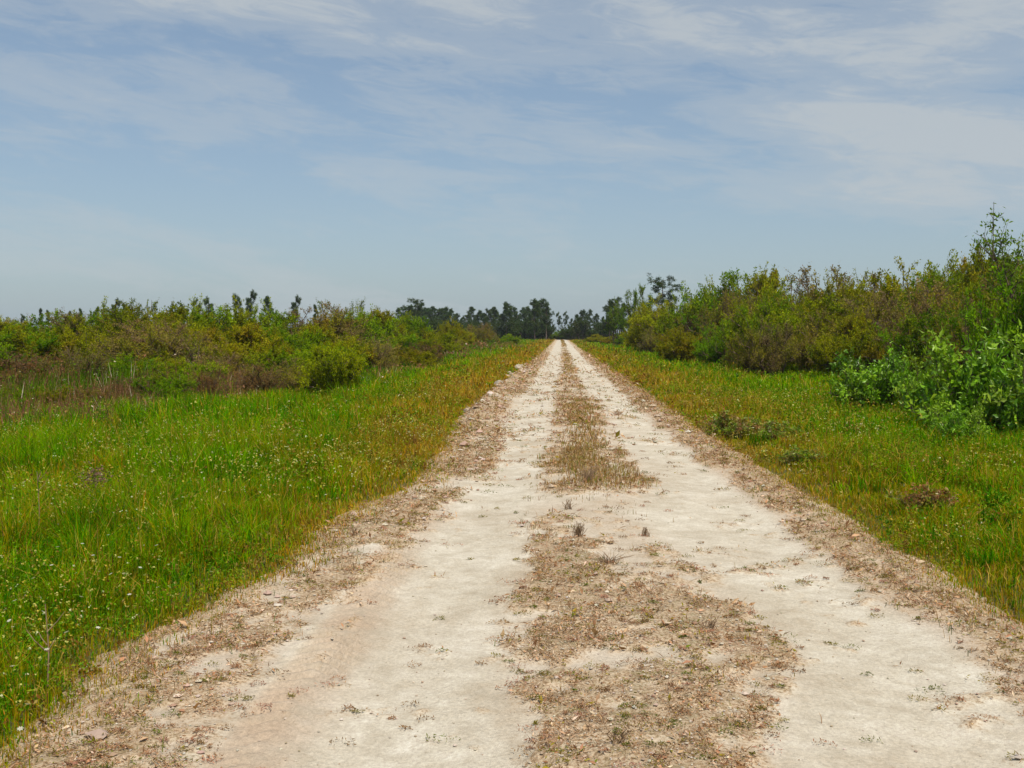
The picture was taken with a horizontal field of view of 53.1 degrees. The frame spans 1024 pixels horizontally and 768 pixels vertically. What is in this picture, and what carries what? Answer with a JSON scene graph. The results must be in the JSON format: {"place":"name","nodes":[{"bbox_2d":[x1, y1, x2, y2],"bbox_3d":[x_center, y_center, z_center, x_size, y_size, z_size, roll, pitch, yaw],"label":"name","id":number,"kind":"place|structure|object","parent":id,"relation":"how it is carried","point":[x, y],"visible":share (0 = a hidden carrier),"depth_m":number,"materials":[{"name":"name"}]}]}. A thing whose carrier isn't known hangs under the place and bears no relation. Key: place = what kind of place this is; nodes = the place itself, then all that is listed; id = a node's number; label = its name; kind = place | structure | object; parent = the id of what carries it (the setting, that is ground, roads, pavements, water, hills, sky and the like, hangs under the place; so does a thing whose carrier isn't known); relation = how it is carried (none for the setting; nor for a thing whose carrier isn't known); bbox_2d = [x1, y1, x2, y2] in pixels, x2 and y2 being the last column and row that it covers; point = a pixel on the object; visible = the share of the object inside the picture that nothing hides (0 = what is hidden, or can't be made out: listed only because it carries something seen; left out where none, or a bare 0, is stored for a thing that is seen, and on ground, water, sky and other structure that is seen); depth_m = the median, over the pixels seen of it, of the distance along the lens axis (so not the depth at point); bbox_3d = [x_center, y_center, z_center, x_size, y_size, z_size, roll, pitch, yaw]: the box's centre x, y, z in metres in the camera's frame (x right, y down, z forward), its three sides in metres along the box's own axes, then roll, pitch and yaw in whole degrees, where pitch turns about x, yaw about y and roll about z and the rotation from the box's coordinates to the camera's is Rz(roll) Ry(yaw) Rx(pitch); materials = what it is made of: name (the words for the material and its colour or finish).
{"place":"outdoors","nodes":[
{"label":"outdoors","id":0,"kind":"place"},
{"bbox_2d":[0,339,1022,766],"bbox_3d":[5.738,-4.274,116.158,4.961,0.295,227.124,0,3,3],"label":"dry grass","id":1,"kind":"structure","parent":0,"point":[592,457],"depth_m":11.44,"materials":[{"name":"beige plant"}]},
{"bbox_2d":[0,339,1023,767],"bbox_3d":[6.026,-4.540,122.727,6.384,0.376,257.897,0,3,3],"label":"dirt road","id":2,"kind":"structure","parent":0,"point":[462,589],"depth_m":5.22,"materials":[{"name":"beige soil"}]},
{"bbox_2d":[0,350,1023,767],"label":"dry litter","id":3,"kind":"object","parent":2,"relation":"on","point":[536,636],"visible":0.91,"depth_m":5.74,"materials":[{"name":"brown plant"}]},
{"bbox_2d":[80,360,1023,756],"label":"marl crumbs","id":4,"kind":"object","parent":2,"relation":"on","point":[98,734],"visible":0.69,"depth_m":7.99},
{"bbox_2d":[0,333,1023,767],"bbox_3d":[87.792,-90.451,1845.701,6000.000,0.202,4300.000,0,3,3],"label":"ground","id":5,"kind":"structure","parent":0,"point":[22,715],"depth_m":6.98,"materials":[{"name":"green plant"}]},
{"bbox_2d":[0,324,84,369],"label":"thicket shrub","id":6,"kind":"object","parent":5,"relation":"on","point":[9,345],"visible":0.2,"depth_m":35.44,"materials":[{"name":"green plant"}]},
{"bbox_2d":[1,308,85,345],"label":"thicket shrub","id":7,"kind":"object","parent":5,"relation":"on","point":[33,327],"visible":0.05,"depth_m":48.35,"materials":[{"name":"green plant"}]},
{"bbox_2d":[0,322,88,367],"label":"thicket shrub","id":8,"kind":"object","parent":5,"relation":"on","point":[20,334],"visible":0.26,"depth_m":35.66,"materials":[{"name":"green plant"}]},
{"bbox_2d":[0,348,89,387],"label":"thicket shrub","id":9,"kind":"object","parent":5,"relation":"on","point":[28,364],"visible":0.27,"depth_m":26.29,"materials":[{"name":"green plant"}]},
{"bbox_2d":[20,385,81,407],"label":"bush","id":10,"kind":"object","parent":5,"relation":"on","point":[50,395],"visible":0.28,"depth_m":21.45,"materials":[{"name":"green plant"}]},
{"bbox_2d":[31,308,105,338],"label":"thicket shrub","id":11,"kind":"object","parent":5,"relation":"on","point":[66,321],"visible":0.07,"depth_m":47.86,"materials":[{"name":"green plant"}]},
{"bbox_2d":[35,316,111,360],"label":"thicket shrub","id":12,"kind":"object","parent":5,"relation":"on","point":[85,341],"visible":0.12,"depth_m":36.67,"materials":[{"name":"green plant"}]},
{"bbox_2d":[35,344,122,391],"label":"thicket shrub","id":13,"kind":"object","parent":5,"relation":"on","point":[97,362],"visible":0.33,"depth_m":26.91,"materials":[{"name":"green plant"}]},
{"bbox_2d":[54,380,136,408],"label":"bush","id":14,"kind":"object","parent":5,"relation":"on","point":[92,394],"visible":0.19,"depth_m":21.97,"materials":[{"name":"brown plant"}]},
{"bbox_2d":[59,296,146,335],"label":"thicket shrub","id":15,"kind":"object","parent":5,"relation":"on","point":[93,317],"visible":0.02,"depth_m":48.32,"materials":[{"name":"green plant"}]},
{"bbox_2d":[80,351,162,379],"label":"thicket shrub","id":16,"kind":"object","parent":5,"relation":"on","point":[146,364],"visible":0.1,"depth_m":28.80,"materials":[{"name":"green plant"}]},
{"bbox_2d":[75,319,171,357],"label":"thicket shrub","id":17,"kind":"object","parent":5,"relation":"on","point":[134,322],"visible":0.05,"depth_m":38.38,"materials":[{"name":"green plant"}]},
{"bbox_2d":[90,297,182,338],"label":"thicket shrub","id":18,"kind":"object","parent":5,"relation":"on","point":[128,308],"visible":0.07,"depth_m":46.90,"materials":[{"name":"green plant"}]},
{"bbox_2d":[87,320,212,363],"bbox_3d":[-12.888,-1.097,36.819,4.820,2.544,5.196,-1,3,-17],"label":"thicket shrub","id":19,"kind":"object","parent":5,"relation":"on","point":[134,338],"visible":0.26,"depth_m":35.79,"materials":[{"name":"green plant"}]},
{"bbox_2d":[95,300,228,344],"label":"thicket shrub","id":20,"kind":"object","parent":5,"relation":"on","point":[176,314],"visible":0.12,"depth_m":44.59,"materials":[{"name":"green plant"}]},
{"bbox_2d":[128,369,200,404],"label":"bush","id":21,"kind":"object","parent":5,"relation":"on","point":[177,385],"visible":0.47,"depth_m":23.42,"materials":[{"name":"green plant"}]},
{"bbox_2d":[106,319,227,364],"bbox_3d":[-11.729,-1.076,35.933,4.199,2.598,4.026,2,4,39],"label":"thicket shrub","id":22,"kind":"object","parent":5,"relation":"on","point":[172,347],"visible":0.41,"depth_m":35.25,"materials":[{"name":"green plant"}]},
{"bbox_2d":[146,355,231,383],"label":"thicket shrub","id":23,"kind":"object","parent":5,"relation":"on","point":[180,369],"visible":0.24,"depth_m":27.59,"materials":[{"name":"green plant"}]},
{"bbox_2d":[138,293,241,342],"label":"thicket shrub","id":24,"kind":"object","parent":5,"relation":"on","point":[219,314],"visible":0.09,"depth_m":48.34,"materials":[{"name":"green plant"}]},
{"bbox_2d":[181,365,238,397],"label":"bush","id":25,"kind":"object","parent":5,"relation":"on","point":[212,383],"visible":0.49,"depth_m":24.91,"materials":[{"name":"brown plant"}]},
{"bbox_2d":[180,323,245,347],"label":"thicket shrub","id":26,"kind":"object","parent":5,"relation":"on","point":[215,333],"visible":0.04,"depth_m":39.20,"materials":[{"name":"green plant"}]},
{"bbox_2d":[185,295,262,344],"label":"thicket shrub","id":27,"kind":"object","parent":5,"relation":"on","point":[239,317],"visible":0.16,"depth_m":50.12,"materials":[{"name":"green plant"}]},
{"bbox_2d":[195,349,265,381],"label":"thicket shrub","id":28,"kind":"object","parent":5,"relation":"on","point":[236,359],"visible":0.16,"depth_m":31.13,"materials":[{"name":"green plant"}]},
{"bbox_2d":[205,318,305,368],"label":"thicket shrub","id":29,"kind":"object","parent":5,"relation":"on","point":[248,337],"visible":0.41,"depth_m":36.05,"materials":[{"name":"green plant"}]},
{"bbox_2d":[229,358,287,395],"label":"bush","id":30,"kind":"object","parent":5,"relation":"on","point":[264,383],"visible":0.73,"depth_m":26.35,"materials":[{"name":"brown plant"}]},
{"bbox_2d":[0,338,520,430],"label":"tall weeds","id":31,"kind":"object","parent":5,"relation":"on","point":[53,384],"visible":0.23,"depth_m":23.45,"materials":[{"name":"green plant"}]},
{"bbox_2d":[232,297,300,336],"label":"thicket shrub","id":32,"kind":"object","parent":5,"relation":"on","point":[278,319],"visible":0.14,"depth_m":50.95,"materials":[{"name":"green plant"}]},
{"bbox_2d":[243,343,324,375],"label":"thicket shrub","id":33,"kind":"object","parent":5,"relation":"on","point":[280,356],"visible":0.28,"depth_m":31.56,"materials":[{"name":"green plant"}]},
{"bbox_2d":[241,321,334,355],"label":"thicket shrub","id":34,"kind":"object","parent":5,"relation":"on","point":[301,342],"visible":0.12,"depth_m":38.66,"materials":[{"name":"green plant"}]},
{"bbox_2d":[262,355,319,397],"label":"bush","id":35,"kind":"object","parent":5,"relation":"on","point":[290,373],"visible":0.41,"depth_m":27.56,"materials":[{"name":"green plant"}]},
{"bbox_2d":[263,306,354,337],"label":"thicket shrub","id":36,"kind":"object","parent":5,"relation":"on","point":[307,323],"visible":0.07,"depth_m":52.21,"materials":[{"name":"green plant"}]},
{"bbox_2d":[294,340,370,395],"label":"rounded bush","id":37,"kind":"object","parent":5,"relation":"on","point":[341,368],"visible":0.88,"depth_m":26.81,"materials":[{"name":"green plant"}]},
{"bbox_2d":[284,301,380,344],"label":"thicket shrub","id":38,"kind":"object","parent":5,"relation":"on","point":[338,322],"visible":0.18,"depth_m":51.40,"materials":[{"name":"green plant"}]},
{"bbox_2d":[293,319,377,365],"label":"thicket shrub","id":39,"kind":"object","parent":5,"relation":"on","point":[311,328],"visible":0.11,"depth_m":40.32,"materials":[{"name":"green plant"}]},
{"bbox_2d":[322,327,404,361],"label":"thicket shrub","id":40,"kind":"object","parent":5,"relation":"on","point":[393,351],"visible":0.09,"depth_m":45.69,"materials":[{"name":"green plant"}]},
{"bbox_2d":[328,303,400,343],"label":"thicket shrub","id":41,"kind":"object","parent":5,"relation":"on","point":[373,326],"visible":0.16,"depth_m":54.67,"materials":[{"name":"green plant"}]},
{"bbox_2d":[362,342,401,370],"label":"thicket shrub","id":42,"kind":"object","parent":5,"relation":"on","point":[382,358],"visible":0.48,"depth_m":41.58,"materials":[{"name":"green plant"}]},
{"bbox_2d":[367,305,412,339],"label":"thicket shrub","id":43,"kind":"object","parent":5,"relation":"on","point":[383,316],"visible":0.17,"depth_m":65.29,"materials":[{"name":"green plant"}]},
{"bbox_2d":[380,326,424,356],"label":"thicket shrub","id":44,"kind":"object","parent":5,"relation":"on","point":[402,340],"visible":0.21,"depth_m":51.40,"materials":[{"name":"green plant"}]},
{"bbox_2d":[382,309,440,339],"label":"thicket shrub","id":45,"kind":"object","parent":5,"relation":"on","point":[412,324],"visible":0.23,"depth_m":76.63,"materials":[{"name":"green plant"}]},
{"bbox_2d":[396,346,438,367],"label":"rounded bush","id":46,"kind":"object","parent":5,"relation":"on","point":[409,356],"visible":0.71,"depth_m":45.82,"materials":[{"name":"green plant"}]},
{"bbox_2d":[408,326,460,353],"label":"thicket shrub","id":47,"kind":"object","parent":5,"relation":"on","point":[429,337],"visible":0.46,"depth_m":64.90,"materials":[{"name":"green plant"}]},
{"bbox_2d":[434,316,468,344],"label":"thicket shrub","id":48,"kind":"object","parent":5,"relation":"on","point":[458,335],"visible":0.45,"depth_m":95.83,"materials":[{"name":"green plant"}]},
{"bbox_2d":[466,322,499,342],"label":"thicket shrub","id":49,"kind":"object","parent":5,"relation":"on","point":[483,333],"visible":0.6,"depth_m":120.13,"materials":[{"name":"green plant"}]},
{"bbox_2d":[497,301,515,334],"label":"pine tree","id":50,"kind":"object","parent":5,"relation":"on","point":[506,311],"visible":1,"depth_m":209.63,"materials":[{"name":"green plant"}]},
{"bbox_2d":[0,358,1023,737],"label":"tiny blossoms","id":51,"kind":"object","parent":5,"relation":"on","point":[24,612],"visible":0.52,"depth_m":10.50,"materials":[{"name":"white flower petals"}]},
{"bbox_2d":[524,298,542,339],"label":"pine tree","id":52,"kind":"object","parent":5,"relation":"on","point":[535,308],"visible":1,"depth_m":204.12,"materials":[{"name":"green plant"}]},
{"bbox_2d":[570,314,589,339],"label":"undergrowth shrub","id":53,"kind":"object","parent":5,"relation":"on","point":[580,329],"visible":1,"depth_m":218.71,"materials":[{"name":"green plant"}]},
{"bbox_2d":[604,297,625,344],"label":"broadleaf tree","id":54,"kind":"object","parent":5,"relation":"on","point":[614,322],"visible":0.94,"depth_m":133.91,"materials":[{"name":"green plant"}]},
{"bbox_2d":[620,284,653,330],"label":"broadleaf tree","id":55,"kind":"object","parent":5,"relation":"on","point":[636,300],"visible":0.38,"depth_m":110.91,"materials":[{"name":"green plant"}]},
{"bbox_2d":[636,325,662,352],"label":"thicket shrub","id":56,"kind":"object","parent":5,"relation":"on","point":[648,343],"visible":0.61,"depth_m":80.21,"materials":[{"name":"green plant"}]},
{"bbox_2d":[619,293,685,349],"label":"thicket shrub","id":57,"kind":"object","parent":5,"relation":"on","point":[644,320],"visible":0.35,"depth_m":83.81,"materials":[{"name":"green plant"}]},
{"bbox_2d":[647,272,682,309],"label":"pine tree","id":58,"kind":"object","parent":5,"relation":"on","point":[660,285],"visible":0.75,"depth_m":120.72,"materials":[{"name":"green plant"}]},
{"bbox_2d":[652,323,706,362],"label":"thicket shrub","id":59,"kind":"object","parent":5,"relation":"on","point":[677,345],"visible":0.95,"depth_m":56.10,"materials":[{"name":"green plant"}]},
{"bbox_2d":[654,274,731,341],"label":"thicket shrub","id":60,"kind":"object","parent":5,"relation":"on","point":[667,322],"visible":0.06,"depth_m":72.04,"materials":[{"name":"green plant"}]},
{"bbox_2d":[691,317,738,364],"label":"thicket shrub","id":61,"kind":"object","parent":5,"relation":"on","point":[711,350],"visible":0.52,"depth_m":50.93,"materials":[{"name":"green plant"}]},
{"bbox_2d":[696,408,740,437],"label":"plant","id":62,"kind":"object","parent":5,"relation":"on","point":[723,416],"visible":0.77,"depth_m":16.23,"materials":[{"name":"green plant"}]},
{"bbox_2d":[672,267,777,340],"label":"thicket shrub","id":63,"kind":"object","parent":5,"relation":"on","point":[695,306],"visible":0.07,"depth_m":64.17,"materials":[{"name":"green plant"}]},
{"bbox_2d":[692,285,757,343],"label":"thicket shrub","id":64,"kind":"object","parent":5,"relation":"on","point":[716,314],"visible":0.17,"depth_m":56.76,"materials":[{"name":"green plant"}]},
{"bbox_2d":[721,414,767,439],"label":"plant","id":65,"kind":"object","parent":5,"relation":"on","point":[741,424],"visible":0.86,"depth_m":15.70,"materials":[{"name":"green plant"}]},
{"bbox_2d":[710,281,795,362],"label":"thicket shrub","id":66,"kind":"object","parent":5,"relation":"on","point":[743,321],"visible":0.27,"depth_m":45.38,"materials":[{"name":"green plant"}]},
{"bbox_2d":[708,261,803,321],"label":"thicket shrub","id":67,"kind":"object","parent":5,"relation":"on","point":[775,282],"visible":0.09,"depth_m":59.78,"materials":[{"name":"green plant"}]},
{"bbox_2d":[722,317,807,375],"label":"thicket shrub","id":68,"kind":"object","parent":5,"relation":"on","point":[767,353],"visible":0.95,"depth_m":38.64,"materials":[{"name":"green plant"}]},
{"bbox_2d":[755,417,804,442],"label":"plant","id":69,"kind":"object","parent":5,"relation":"on","point":[775,432],"visible":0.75,"depth_m":15.42,"materials":[{"name":"green plant"}]},
{"bbox_2d":[724,261,854,324],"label":"thicket shrub","id":70,"kind":"object","parent":5,"relation":"on","point":[829,289],"visible":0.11,"depth_m":51.13,"materials":[{"name":"green plant"}]},
{"bbox_2d":[771,444,825,464],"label":"plant","id":71,"kind":"object","parent":5,"relation":"on","point":[791,455],"visible":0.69,"depth_m":12.72,"materials":[{"name":"green plant"}]},
{"bbox_2d":[783,309,836,374],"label":"thicket shrub","id":72,"kind":"object","parent":5,"relation":"on","point":[808,362],"visible":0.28,"depth_m":39.83,"materials":[{"name":"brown plant"}]},
{"bbox_2d":[755,289,877,369],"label":"thicket shrub","id":73,"kind":"object","parent":5,"relation":"on","point":[794,317],"visible":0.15,"depth_m":41.45,"materials":[{"name":"green plant"}]},
{"bbox_2d":[632,347,1023,467],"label":"thicket weeds","id":74,"kind":"object","parent":5,"relation":"on","point":[797,370],"visible":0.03,"depth_m":20.44,"materials":[{"name":"green plant"}]},
{"bbox_2d":[779,264,876,307],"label":"thicket shrub","id":75,"kind":"object","parent":5,"relation":"on","point":[834,271],"visible":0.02,"depth_m":53.75,"materials":[{"name":"green plant"}]},
{"bbox_2d":[791,289,898,347],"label":"thicket shrub","id":76,"kind":"object","parent":5,"relation":"on","point":[852,305],"visible":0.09,"depth_m":40.53,"materials":[{"name":"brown plant"}]},
{"bbox_2d":[805,307,895,375],"bbox_3d":[11.878,-1.248,35.883,3.015,2.886,3.000,1,3,26],"label":"thicket shrub","id":77,"kind":"object","parent":5,"relation":"on","point":[827,347],"visible":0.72,"depth_m":35.42,"materials":[{"name":"green plant"}]},
{"bbox_2d":[825,341,915,410],"bbox_3d":[7.755,-0.052,22.233,1.841,1.754,1.881,1,3,16],"label":"glossy bush","id":78,"kind":"object","parent":5,"relation":"on","point":[874,384],"visible":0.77,"depth_m":21.82,"materials":[{"name":"green plant"}]},
{"bbox_2d":[832,308,919,370],"bbox_3d":[13.278,-1.246,36.078,4.183,2.860,3.937,3,4,42],"label":"thicket shrub","id":79,"kind":"object","parent":5,"relation":"on","point":[898,330],"visible":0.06,"depth_m":35.41,"materials":[{"name":"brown plant"}]},
{"bbox_2d":[838,256,931,317],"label":"thicket shrub","id":80,"kind":"object","parent":5,"relation":"on","point":[890,288],"visible":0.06,"depth_m":47.71,"materials":[{"name":"green plant"}]},
{"bbox_2d":[855,286,939,337],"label":"thicket shrub","id":81,"kind":"object","parent":5,"relation":"on","point":[885,307],"visible":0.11,"depth_m":38.31,"materials":[{"name":"green plant"}]},
{"bbox_2d":[885,481,958,514],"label":"plant","id":82,"kind":"object","parent":5,"relation":"on","point":[934,496],"visible":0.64,"depth_m":9.10,"materials":[{"name":"brown plant"}]},
{"bbox_2d":[873,293,979,375],"bbox_3d":[13.838,-1.313,33.286,3.772,3.328,4.289,2,4,39],"label":"thicket shrub","id":83,"kind":"object","parent":5,"relation":"on","point":[909,342],"visible":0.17,"depth_m":32.93,"materials":[{"name":"green plant"}]},
{"bbox_2d":[889,346,963,412],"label":"glossy bush","id":84,"kind":"object","parent":5,"relation":"on","point":[906,379],"visible":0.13,"depth_m":20.59,"materials":[{"name":"green plant"}]},
{"bbox_2d":[877,255,993,320],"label":"thicket shrub","id":85,"kind":"object","parent":5,"relation":"on","point":[955,281],"visible":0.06,"depth_m":45.45,"materials":[{"name":"green plant"}]},
{"bbox_2d":[878,270,994,338],"bbox_3d":[15.889,-2.010,37.679,5.600,4.380,6.169,-2,3,-31],"label":"thicket shrub","id":86,"kind":"object","parent":5,"relation":"on","point":[919,297],"visible":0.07,"depth_m":37.41,"materials":[{"name":"green plant"}]},
{"bbox_2d":[909,248,1001,298],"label":"thicket shrub","id":87,"kind":"object","parent":5,"relation":"on","point":[962,268],"visible":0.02,"depth_m":47.04,"materials":[{"name":"green plant"}]},
{"bbox_2d":[897,318,1023,433],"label":"glossy bush","id":88,"kind":"object","parent":5,"relation":"on","point":[949,385],"visible":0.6,"depth_m":17.17,"materials":[{"name":"green plant"}]},
{"bbox_2d":[926,401,994,444],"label":"glossy bush","id":89,"kind":"object","parent":5,"relation":"on","point":[960,421],"visible":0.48,"depth_m":15.58,"materials":[{"name":"green plant"}]},
{"bbox_2d":[923,270,1004,327],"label":"thicket shrub","id":90,"kind":"object","parent":5,"relation":"on","point":[952,305],"visible":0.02,"depth_m":35.65,"materials":[{"name":"green plant"}]},
{"bbox_2d":[918,296,1018,370],"bbox_3d":[13.462,-1.010,29.178,2.819,3.182,3.769,-1,3,-17],"label":"thicket shrub","id":91,"kind":"object","parent":5,"relation":"on","point":[963,329],"visible":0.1,"depth_m":29.25,"materials":[{"name":"green plant"}]},
{"bbox_2d":[942,240,1013,300],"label":"thicket shrub","id":92,"kind":"object","parent":5,"relation":"on","point":[972,257],"visible":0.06,"depth_m":46.28,"materials":[{"name":"green plant"}]},
{"bbox_2d":[942,263,1023,374],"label":"leafy sapling","id":93,"kind":"object","parent":5,"relation":"on","point":[1009,320],"visible":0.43,"depth_m":22.62,"materials":[{"name":"green plant"}]},
{"bbox_2d":[947,269,1023,328],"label":"thicket shrub","id":94,"kind":"object","parent":5,"relation":"on","point":[974,296],"visible":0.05,"depth_m":34.30,"materials":[{"name":"green plant"}]},
{"bbox_2d":[965,334,1023,435],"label":"glossy bush","id":95,"kind":"object","parent":5,"relation":"on","point":[1014,411],"visible":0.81,"depth_m":16.39,"materials":[{"name":"green plant"}]},
{"bbox_2d":[965,203,1023,322],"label":"leafy sapling","id":96,"kind":"object","parent":5,"relation":"on","point":[1008,267],"visible":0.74,"depth_m":24.58,"materials":[{"name":"green plant"}]},
{"bbox_2d":[0,0,1023,332],"label":"sky","id":97,"kind":"structure","parent":0,"point":[459,155],"materials":[{"name":"blue"}]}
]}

